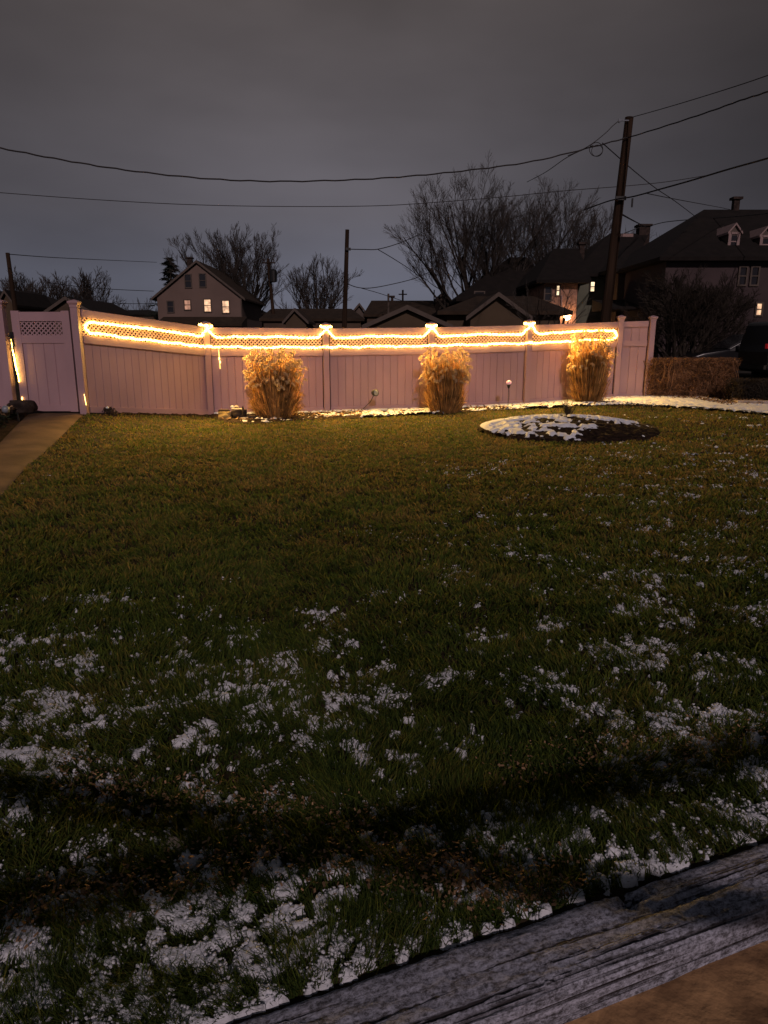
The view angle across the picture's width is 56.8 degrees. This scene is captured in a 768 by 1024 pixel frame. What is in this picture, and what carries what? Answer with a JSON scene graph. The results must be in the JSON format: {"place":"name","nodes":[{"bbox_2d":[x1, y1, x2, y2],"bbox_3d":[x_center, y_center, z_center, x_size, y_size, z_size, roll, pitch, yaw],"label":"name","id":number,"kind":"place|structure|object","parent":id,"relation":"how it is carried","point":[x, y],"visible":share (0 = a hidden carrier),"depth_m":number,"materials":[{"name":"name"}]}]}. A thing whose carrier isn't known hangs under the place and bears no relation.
{"place":"outdoors","nodes":[
{"label":"outdoors","id":0,"kind":"place"},
{"bbox_2d":[0,413,82,494],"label":"path","id":1,"kind":"structure","parent":0,"point":[27,439],"depth_m":10.50,"materials":[{"name":"concrete"}]},
{"bbox_2d":[47,282,144,290],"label":"utility wire","id":2,"kind":"object","parent":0,"point":[98,288],"visible":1,"depth_m":65.30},
{"bbox_2d":[116,303,153,303],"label":"utility wire","id":3,"kind":"object","parent":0,"point":[134,303],"visible":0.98,"depth_m":72.08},
{"bbox_2d":[0,175,704,206],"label":"utility wire","id":4,"kind":"object","parent":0,"point":[343,206],"visible":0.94,"depth_m":32.84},
{"bbox_2d":[0,359,767,1023],"bbox_3d":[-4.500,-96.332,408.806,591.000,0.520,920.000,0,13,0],"label":"ground","id":5,"kind":"structure","parent":0,"point":[616,891],"depth_m":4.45,"materials":[{"name":"green plant"}]},
{"bbox_2d":[0,299,16,408],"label":"vinyl fence","id":6,"kind":"object","parent":5,"relation":"on","point":[7,389],"visible":0.72,"depth_m":12.71,"materials":[{"name":"white plastic"}]},
{"bbox_2d":[11,340,19,381],"bbox_3d":[-6.616,-2.714,12.727,0.078,0.751,0.034,0,13,0],"label":"light rope","id":7,"kind":"object","parent":6,"relation":"attached to","point":[15,362],"visible":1,"depth_m":12.73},
{"bbox_2d":[8,311,79,411],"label":"garden gate","id":8,"kind":"structure","parent":6,"relation":"attached to","point":[45,364],"depth_m":12.78,"materials":[{"name":"plastic"}]},
{"bbox_2d":[5,253,17,310],"bbox_3d":[-19.975,-10.835,38.536,0.381,6.127,0.289,0,13,0],"label":"utility pole","id":9,"kind":"object","parent":5,"relation":"on","point":[12,287],"visible":0.34,"depth_m":38.10,"materials":[{"name":"brown wood"}]},
{"bbox_2d":[10,254,143,261],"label":"utility wire","id":10,"kind":"object","parent":9,"relation":"attached to","point":[72,258],"visible":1,"depth_m":47.71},
{"bbox_2d":[0,413,26,439],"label":"bed soil","id":11,"kind":"structure","parent":5,"relation":"on","point":[10,424],"depth_m":11.69,"materials":[{"name":"brown soil"}]},
{"bbox_2d":[2,405,9,412],"bbox_3d":[-6.252,-1.700,11.726,0.124,0.120,0.124,0,13,0],"label":"garden lamp","id":12,"kind":"object","parent":11,"relation":"on","point":[5,409],"visible":1,"depth_m":11.69,"materials":[{"name":"grey plastic"}]},
{"bbox_2d":[0,406,16,427],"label":"ground cover","id":13,"kind":"object","parent":11,"relation":"on","point":[2,417],"visible":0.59,"depth_m":11.65,"materials":[{"name":"green plant"}]},
{"bbox_2d":[0,405,17,417],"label":"wilted plant","id":14,"kind":"object","parent":11,"relation":"on","point":[6,414],"visible":0.41,"depth_m":12.10,"materials":[{"name":"plant"}]},
{"bbox_2d":[7,404,19,421],"bbox_3d":[-6.265,-1.669,11.992,0.035,0.300,0.179,13,19,43],"label":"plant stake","id":15,"kind":"object","parent":11,"relation":"on","point":[18,419],"visible":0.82,"depth_m":12.03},
{"bbox_2d":[8,400,37,412],"bbox_3d":[-6.383,-1.856,12.499,0.420,0.220,0.331,0,13,0],"label":"rock","id":16,"kind":"object","parent":11,"relation":"on","point":[26,406],"visible":0.89,"depth_m":12.40,"materials":[{"name":"grey stone"}]},
{"bbox_2d":[0,277,40,290],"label":"bare tree","id":17,"kind":"object","parent":5,"relation":"on","point":[2,283],"visible":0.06,"depth_m":86.88,"materials":[{"name":"brown plant"}]},
{"bbox_2d":[0,290,53,358],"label":"house","id":18,"kind":"structure","parent":5,"relation":"on","point":[28,302],"depth_m":54.70,"materials":[{"name":"black"}]},
{"bbox_2d":[0,291,57,330],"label":"house","id":19,"kind":"structure","parent":5,"relation":"on","point":[52,300],"depth_m":63.03,"materials":[{"name":"brown"}]},
{"bbox_2d":[3,266,97,299],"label":"bare tree","id":20,"kind":"object","parent":5,"relation":"on","point":[30,285],"visible":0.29,"depth_m":71.32,"materials":[{"name":"brown plant"}]},
{"bbox_2d":[36,266,124,304],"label":"bare tree","id":21,"kind":"object","parent":5,"relation":"on","point":[84,284],"visible":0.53,"depth_m":75.78,"materials":[{"name":"brown plant"}]},
{"bbox_2d":[43,296,134,358],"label":"house","id":22,"kind":"structure","parent":5,"relation":"on","point":[61,304],"depth_m":49.84,"materials":[{"name":"brown"}]},
{"bbox_2d":[101,406,117,415],"bbox_3d":[-5.165,-1.893,13.331,0.328,0.196,0.265,0,13,0],"label":"shrub","id":23,"kind":"object","parent":5,"relation":"on","point":[108,410],"visible":0.98,"depth_m":13.28,"materials":[{"name":"plant"}]},
{"bbox_2d":[116,296,156,311],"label":"bare tree","id":24,"kind":"object","parent":5,"relation":"on","point":[137,306],"visible":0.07,"depth_m":96.12,"materials":[{"name":"brown plant"}]},
{"bbox_2d":[127,310,159,343],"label":"house","id":25,"kind":"structure","parent":5,"relation":"on","point":[140,313],"depth_m":92.14,"materials":[{"name":"brown"}]},
{"bbox_2d":[144,257,178,334],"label":"evergreen tree","id":26,"kind":"object","parent":5,"relation":"on","point":[170,276],"visible":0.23,"depth_m":83.55,"materials":[{"name":"green plant"}]},
{"bbox_2d":[160,836,184,854],"bbox_3d":[-0.640,1.024,2.163,0.070,0.045,0.066,0,13,0],"label":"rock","id":27,"kind":"object","parent":5,"relation":"on","point":[174,841],"visible":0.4,"depth_m":2.15,"materials":[{"name":"grey stone"}]},
{"bbox_2d":[151,257,265,349],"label":"house","id":28,"kind":"structure","parent":5,"relation":"on","point":[195,293],"depth_m":69.10,"materials":[{"name":"beige"}]},
{"bbox_2d":[166,301,174,312],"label":"window","id":29,"kind":"structure","parent":28,"relation":"in","point":[170,304],"depth_m":69.18,"materials":[{"name":"black glass"}]},
{"bbox_2d":[183,299,191,309],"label":"window","id":30,"kind":"structure","parent":28,"relation":"in","point":[187,302],"depth_m":69.15,"materials":[{"name":"beige glass"}]},
{"bbox_2d":[184,274,191,287],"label":"window","id":31,"kind":"structure","parent":28,"relation":"in","point":[187,277],"depth_m":68.65,"materials":[{"name":"black glass"}]},
{"bbox_2d":[198,273,206,287],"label":"window","id":32,"kind":"structure","parent":28,"relation":"in","point":[202,276],"depth_m":68.61,"materials":[{"name":"black glass"}]},
{"bbox_2d":[203,299,211,311],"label":"window","id":33,"kind":"structure","parent":28,"relation":"in","point":[207,303],"depth_m":69.15,"materials":[{"name":"beige glass"}]},
{"bbox_2d":[221,300,229,313],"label":"window","id":34,"kind":"structure","parent":28,"relation":"in","point":[225,304],"depth_m":69.18,"materials":[{"name":"beige glass"}]},
{"bbox_2d":[218,412,231,418],"bbox_3d":[-3.287,-1.975,14.695,0.260,0.200,0.248,0,13,0],"label":"rock","id":35,"kind":"object","parent":5,"relation":"on","point":[224,414],"visible":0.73,"depth_m":14.61,"materials":[{"name":"beige stone"}]},
{"bbox_2d":[218,409,229,411],"bbox_3d":[-3.330,-2.090,14.770,0.220,0.090,0.207,0,13,0],"label":"rock","id":36,"kind":"object","parent":35,"relation":"on","point":[223,410],"visible":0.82,"depth_m":14.70,"materials":[{"name":"beige stone"}]},
{"bbox_2d":[164,221,295,311],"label":"bare tree","id":37,"kind":"object","parent":5,"relation":"on","point":[227,268],"visible":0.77,"depth_m":78.01,"materials":[{"name":"brown plant"}]},
{"bbox_2d":[261,310,265,346],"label":"house","id":38,"kind":"structure","parent":5,"relation":"on","point":[263,312],"depth_m":85.43,"materials":[{"name":"brown"}]},
{"bbox_2d":[263,258,276,313],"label":"utility pole","id":39,"kind":"object","parent":5,"relation":"on","point":[272,275],"visible":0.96,"depth_m":58.78,"materials":[{"name":"brown wood"}]},
{"bbox_2d":[282,308,315,349],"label":"house","id":40,"kind":"structure","parent":5,"relation":"on","point":[296,318],"depth_m":52.24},
{"bbox_2d":[259,309,365,358],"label":"house","id":41,"kind":"structure","parent":5,"relation":"on","point":[331,317],"depth_m":58.32,"materials":[{"name":"brown"}]},
{"bbox_2d":[274,252,362,308],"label":"bare tree","id":42,"kind":"object","parent":5,"relation":"on","point":[306,296],"visible":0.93,"depth_m":72.49,"materials":[{"name":"brown plant"}]},
{"bbox_2d":[341,229,350,349],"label":"utility pole","id":43,"kind":"object","parent":5,"relation":"on","point":[345,293],"visible":0.75,"depth_m":43.81,"materials":[{"name":"brown wood"}]},
{"bbox_2d":[351,235,417,249],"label":"utility wire","id":44,"kind":"object","parent":43,"relation":"attached to","point":[384,247],"visible":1,"depth_m":47.00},
{"bbox_2d":[348,270,432,288],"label":"utility wire","id":45,"kind":"object","parent":43,"relation":"attached to","point":[389,284],"visible":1,"depth_m":48.52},
{"bbox_2d":[67,300,625,414],"bbox_3d":[-0.158,-3.312,15.842,12.466,2.402,1.728,-6,15,-22],"label":"vinyl fence","id":46,"kind":"object","parent":5,"relation":"on","point":[120,375],"visible":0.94,"depth_m":15.81,"materials":[{"name":"white plastic"}]},
{"bbox_2d":[84,321,617,348],"bbox_3d":[-0.168,-3.933,15.766,12.010,0.613,1.664,-6,15,-22],"label":"light rope","id":47,"kind":"object","parent":46,"relation":"attached to","point":[275,336],"visible":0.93,"depth_m":15.63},
{"bbox_2d":[354,303,366,348],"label":"house","id":48,"kind":"structure","parent":5,"relation":"on","point":[359,309],"depth_m":63.56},
{"bbox_2d":[0,414,767,1023],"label":"snow","id":49,"kind":"structure","parent":5,"relation":"on","point":[246,910],"depth_m":2.12,"materials":[{"name":"white snow"}]},
{"bbox_2d":[0,711,767,948],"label":"brown thatch","id":50,"kind":"object","parent":5,"relation":"on","point":[522,895],"visible":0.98,"depth_m":2.04,"materials":[{"name":"brown plant"}]},
{"bbox_2d":[363,296,435,342],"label":"house","id":51,"kind":"structure","parent":5,"relation":"on","point":[375,310],"depth_m":59.60,"materials":[{"name":"brown"}]},
{"bbox_2d":[387,294,388,313],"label":"vent pipe","id":52,"kind":"object","parent":51,"relation":"attached to","point":[387,303],"visible":0.65,"depth_m":54.73,"materials":[{"name":"black metal"}]},
{"bbox_2d":[362,305,452,360],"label":"house","id":53,"kind":"structure","parent":5,"relation":"on","point":[407,316],"depth_m":36.71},
{"bbox_2d":[113,398,758,423],"bbox_3d":[1.000,-2.274,15.603,12.400,0.276,4.628,0,13,0],"label":"mulch bed","id":54,"kind":"object","parent":5,"relation":"on","point":[258,420],"visible":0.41,"depth_m":14.99,"materials":[{"name":"white snow"}]},
{"bbox_2d":[231,409,246,417],"bbox_3d":[-2.998,-2.039,14.686,0.300,0.170,0.247,0,13,0],"label":"rock","id":55,"kind":"object","parent":54,"relation":"on","point":[236,413],"visible":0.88,"depth_m":14.59,"materials":[{"name":"grey stone"}]},
{"bbox_2d":[246,415,259,418],"bbox_3d":[-2.716,-1.952,14.709,0.260,0.100,0.230,0,13,0],"label":"rock","id":56,"kind":"object","parent":54,"relation":"on","point":[252,416],"visible":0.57,"depth_m":14.63,"materials":[{"name":"grey stone"}]},
{"bbox_2d":[242,348,307,417],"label":"ornamental grass","id":57,"kind":"object","parent":54,"relation":"on","point":[273,384],"depth_m":14.48,"materials":[{"name":"plant"}]},
{"bbox_2d":[363,389,378,408],"bbox_3d":[-0.371,-2.519,15.973,0.153,0.522,0.685,-10,17,-35],"label":"garden lamp","id":58,"kind":"object","parent":54,"relation":"on","point":[374,392],"visible":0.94,"depth_m":15.67,"materials":[{"name":"grey plastic"}]},
{"bbox_2d":[418,346,472,412],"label":"ornamental grass","id":59,"kind":"object","parent":54,"relation":"on","point":[446,379],"depth_m":15.39,"materials":[{"name":"plant"}]},
{"bbox_2d":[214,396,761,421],"bbox_3d":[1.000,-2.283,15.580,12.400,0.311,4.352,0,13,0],"label":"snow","id":60,"kind":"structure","parent":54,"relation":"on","point":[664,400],"depth_m":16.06,"materials":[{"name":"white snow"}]},
{"bbox_2d":[221,395,767,420],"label":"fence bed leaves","id":61,"kind":"object","parent":54,"relation":"on","point":[723,401],"visible":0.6,"depth_m":15.94,"materials":[{"name":"brown plant"}]},
{"bbox_2d":[566,329,618,401],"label":"ornamental grass","id":62,"kind":"object","parent":54,"relation":"on","point":[590,364],"depth_m":16.42,"materials":[{"name":"plant"}]},
{"bbox_2d":[613,396,767,413],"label":"snow","id":63,"kind":"structure","parent":54,"relation":"on","point":[762,408],"depth_m":14.94,"materials":[{"name":"white snow"}]},
{"bbox_2d":[434,294,445,311],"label":"house","id":64,"kind":"structure","parent":5,"relation":"on","point":[438,306],"depth_m":65.35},
{"bbox_2d":[383,150,579,307],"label":"bare tree","id":65,"kind":"object","parent":5,"relation":"on","point":[462,263],"visible":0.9,"depth_m":55.91,"materials":[{"name":"brown plant"}]},
{"bbox_2d":[442,257,533,308],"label":"house","id":66,"kind":"structure","parent":5,"relation":"on","point":[506,282],"depth_m":54.90,"materials":[{"name":"brown"}]},
{"bbox_2d":[237,843,767,1023],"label":"landscape timber","id":67,"kind":"object","parent":5,"relation":"on","point":[564,967],"visible":0.97,"depth_m":1.76,"materials":[{"name":"grey wood"}]},
{"bbox_2d":[432,292,572,347],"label":"house","id":68,"kind":"structure","parent":5,"relation":"on","point":[493,310],"depth_m":41.80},
{"bbox_2d":[506,381,511,400],"bbox_3d":[2.810,-2.628,16.029,0.120,0.674,0.117,0,13,0],"label":"garden lamp","id":69,"kind":"object","parent":5,"relation":"on","point":[508,383],"visible":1,"depth_m":15.95,"materials":[{"name":"white plastic"}]},
{"bbox_2d":[449,176,604,279],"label":"bare tree","id":70,"kind":"object","parent":5,"relation":"on","point":[575,224],"visible":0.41,"depth_m":57.36,"materials":[{"name":"brown plant"}]},
{"bbox_2d":[506,282,592,343],"bbox_3d":[7.601,-8.301,31.937,4.470,4.262,2.694,-10,17,-36],"label":"bare tree","id":71,"kind":"object","parent":5,"relation":"on","point":[563,314],"visible":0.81,"depth_m":31.58,"materials":[{"name":"brown plant"}]},
{"bbox_2d":[516,242,590,343],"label":"house","id":72,"kind":"structure","parent":5,"relation":"on","point":[552,271],"depth_m":48.35,"materials":[{"name":"brick"}]},
{"bbox_2d":[543,286,552,301],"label":"window","id":73,"kind":"structure","parent":72,"relation":"in","point":[547,289],"depth_m":47.83,"materials":[{"name":"black glass"}]},
{"bbox_2d":[555,284,560,295],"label":"window","id":74,"kind":"structure","parent":72,"relation":"in","point":[557,287],"depth_m":47.76,"materials":[{"name":"white glass"}]},
{"bbox_2d":[477,414,658,442],"bbox_3d":[3.197,-1.524,12.302,3.116,0.303,3.090,0,13,0],"label":"garden mound","id":75,"kind":"object","parent":5,"relation":"on","point":[563,427],"visible":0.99,"depth_m":11.47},
{"bbox_2d":[561,398,577,415],"bbox_3d":[3.251,-1.817,12.522,0.395,0.363,0.294,-12,18,-42],"label":"bare shrub","id":76,"kind":"object","parent":75,"relation":"on","point":[567,410],"visible":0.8,"depth_m":12.53,"materials":[{"name":"brown plant"}]},
{"bbox_2d":[503,190,661,265],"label":"bare tree","id":77,"kind":"object","parent":5,"relation":"on","point":[597,232],"visible":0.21,"depth_m":59.74,"materials":[{"name":"brown plant"}]},
{"bbox_2d":[575,224,652,341],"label":"house","id":78,"kind":"structure","parent":5,"relation":"on","point":[595,258],"depth_m":50.26,"materials":[{"name":"grey"}]},
{"bbox_2d":[589,281,595,292],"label":"window","id":79,"kind":"structure","parent":78,"relation":"in","point":[592,286],"depth_m":49.63,"materials":[{"name":"white glass"}]},
{"bbox_2d":[599,116,633,338],"bbox_3d":[8.001,-8.838,24.531,0.939,8.780,0.549,0,13,0],"label":"utility pole","id":80,"kind":"object","parent":5,"relation":"on","point":[609,285],"visible":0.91,"depth_m":24.26,"materials":[{"name":"brown wood"}]},
{"bbox_2d":[0,137,627,181],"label":"utility wire","id":81,"kind":"object","parent":80,"relation":"attached to","point":[299,181],"visible":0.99,"depth_m":21.63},
{"bbox_2d":[527,145,592,181],"bbox_3d":[7.130,-14.560,30.034,0.037,1.939,14.820,1,13,3],"label":"utility wire","id":82,"kind":"object","parent":80,"relation":"attached to","point":[553,166],"visible":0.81,"depth_m":29.97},
{"bbox_2d":[589,142,602,156],"bbox_3d":[6.876,-11.754,23.008,0.471,0.422,0.091,0,13,0],"label":"cable coil","id":83,"kind":"object","parent":82,"relation":"hanging from","point":[592,148],"visible":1,"depth_m":23.00,"materials":[{"name":"metal"}]},
{"bbox_2d":[568,121,617,155],"bbox_3d":[6.884,-12.271,23.280,1.889,1.229,0.030,-4,14,-18],"label":"utility wire","id":84,"kind":"object","parent":80,"relation":"attached to","point":[594,141],"visible":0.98,"depth_m":23.31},
{"bbox_2d":[623,214,645,226],"bbox_3d":[14.112,-16.021,39.352,0.056,4.359,34.180,5,14,20],"label":"utility wire","id":85,"kind":"object","parent":80,"relation":"attached to","point":[632,220],"visible":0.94,"depth_m":31.76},
{"bbox_2d":[602,143,697,218],"bbox_3d":[12.665,-14.555,32.200,0.049,0.678,21.636,8,16,30],"label":"utility wire","id":86,"kind":"object","parent":80,"relation":"attached to","point":[645,180],"visible":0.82,"depth_m":28.91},
{"bbox_2d":[583,157,767,210],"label":"utility wire","id":87,"kind":"object","parent":80,"relation":"attached to","point":[681,182],"visible":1,"depth_m":19.09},
{"bbox_2d":[648,193,734,210],"bbox_3d":[14.513,-13.917,32.144,0.031,3.036,24.474,8,16,30],"label":"utility wire","id":88,"kind":"object","parent":80,"relation":"attached to","point":[687,201],"visible":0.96,"depth_m":28.08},
{"bbox_2d":[628,91,767,137],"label":"utility wire","id":89,"kind":"object","parent":80,"relation":"attached to","point":[702,113],"visible":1,"depth_m":19.39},
{"bbox_2d":[630,75,767,117],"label":"utility wire","id":90,"kind":"object","parent":80,"relation":"attached to","point":[703,96],"visible":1,"depth_m":19.27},
{"bbox_2d":[592,246,643,359],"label":"house","id":91,"kind":"structure","parent":5,"relation":"on","point":[623,256],"depth_m":46.87,"materials":[{"name":"brown"}]},
{"bbox_2d":[619,315,657,396],"bbox_3d":[6.218,-3.738,17.399,0.766,2.085,0.200,1,14,4],"label":"vinyl fence","id":92,"kind":"object","parent":5,"relation":"on","point":[635,343],"visible":0.94,"depth_m":17.41,"materials":[{"name":"white plastic"}]},
{"bbox_2d":[565,940,767,1023],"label":"patio slab","id":93,"kind":"structure","parent":5,"relation":"on","point":[732,989],"depth_m":1.77,"materials":[{"name":"brown concrete"}]},
{"bbox_2d":[614,268,751,358],"bbox_3d":[10.996,-6.832,26.188,4.159,4.095,3.847,-3,14,-14],"label":"bare tree","id":94,"kind":"object","parent":5,"relation":"on","point":[670,317],"visible":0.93,"depth_m":25.57,"materials":[{"name":"brown plant"}]},
{"bbox_2d":[605,196,767,358],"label":"house","id":95,"kind":"structure","parent":5,"relation":"on","point":[732,246],"depth_m":40.53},
{"bbox_2d":[650,213,767,225],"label":"utility wire","id":96,"kind":"object","parent":95,"relation":"attached to","point":[716,217],"visible":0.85,"depth_m":42.19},
{"bbox_2d":[736,266,748,285],"bbox_3d":[20.196,-13.287,39.954,0.534,1.100,0.100,0,13,0],"label":"window","id":97,"kind":"structure","parent":95,"relation":"in","point":[742,270],"depth_m":39.93,"materials":[{"name":"black glass"}]},
{"bbox_2d":[748,266,760,285],"bbox_3d":[20.868,-13.287,39.954,0.534,1.100,0.100,0,13,0],"label":"window","id":98,"kind":"structure","parent":95,"relation":"in","point":[754,277],"depth_m":39.93,"materials":[{"name":"black glass"}]},
{"bbox_2d":[754,302,763,316],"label":"window","id":99,"kind":"structure","parent":95,"relation":"in","point":[758,310],"depth_m":40.36,"materials":[{"name":"beige glass"}]},
{"bbox_2d":[643,357,741,398],"bbox_3d":[7.407,-3.301,17.663,2.641,1.105,1.175,0,13,0],"label":"hedge","id":100,"kind":"object","parent":5,"relation":"on","point":[689,376],"visible":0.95,"depth_m":17.35,"materials":[{"name":"brown plant"}]},
{"bbox_2d":[638,265,760,356],"bbox_3d":[13.138,-7.763,28.964,5.608,4.598,3.862,-6,15,-23],"label":"bare tree","id":101,"kind":"object","parent":5,"relation":"on","point":[746,307],"visible":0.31,"depth_m":28.55,"materials":[{"name":"brown plant"}]},
{"bbox_2d":[722,377,767,399],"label":"hedge","id":102,"kind":"object","parent":5,"relation":"on","point":[748,388],"visible":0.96,"depth_m":16.47,"materials":[{"name":"brown plant"}]},
{"bbox_2d":[733,400,767,403],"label":"edging stone","id":103,"kind":"object","parent":5,"relation":"on","point":[755,401],"visible":0.6,"depth_m":15.63,"materials":[{"name":"grey stone"}]},
{"bbox_2d":[0,0,767,311],"label":"sky","id":104,"kind":"structure","parent":0,"point":[263,90],"materials":[{"name":"grey"}]},
{"bbox_2d":[378,249,426,279],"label":"utility wire","id":105,"kind":"object","parent":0,"point":[400,263],"visible":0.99,"depth_m":49.80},
{"bbox_2d":[613,371,753,378],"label":"road","id":106,"kind":"structure","parent":0,"point":[744,374],"depth_m":27.91,"materials":[{"name":"grey asphalt"}]},
{"bbox_2d":[672,334,743,367],"bbox_3d":[13.190,-5.772,26.095,4.558,1.550,2.054,0,13,0],"label":"parked car","id":107,"kind":"object","parent":106,"relation":"on","point":[729,347],"visible":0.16,"depth_m":25.42,"materials":[{"name":"black metal"}]},
{"bbox_2d":[736,321,767,379],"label":"parked car","id":108,"kind":"object","parent":106,"relation":"on","point":[753,353],"visible":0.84,"depth_m":21.95,"materials":[{"name":"black metal"}]}
]}

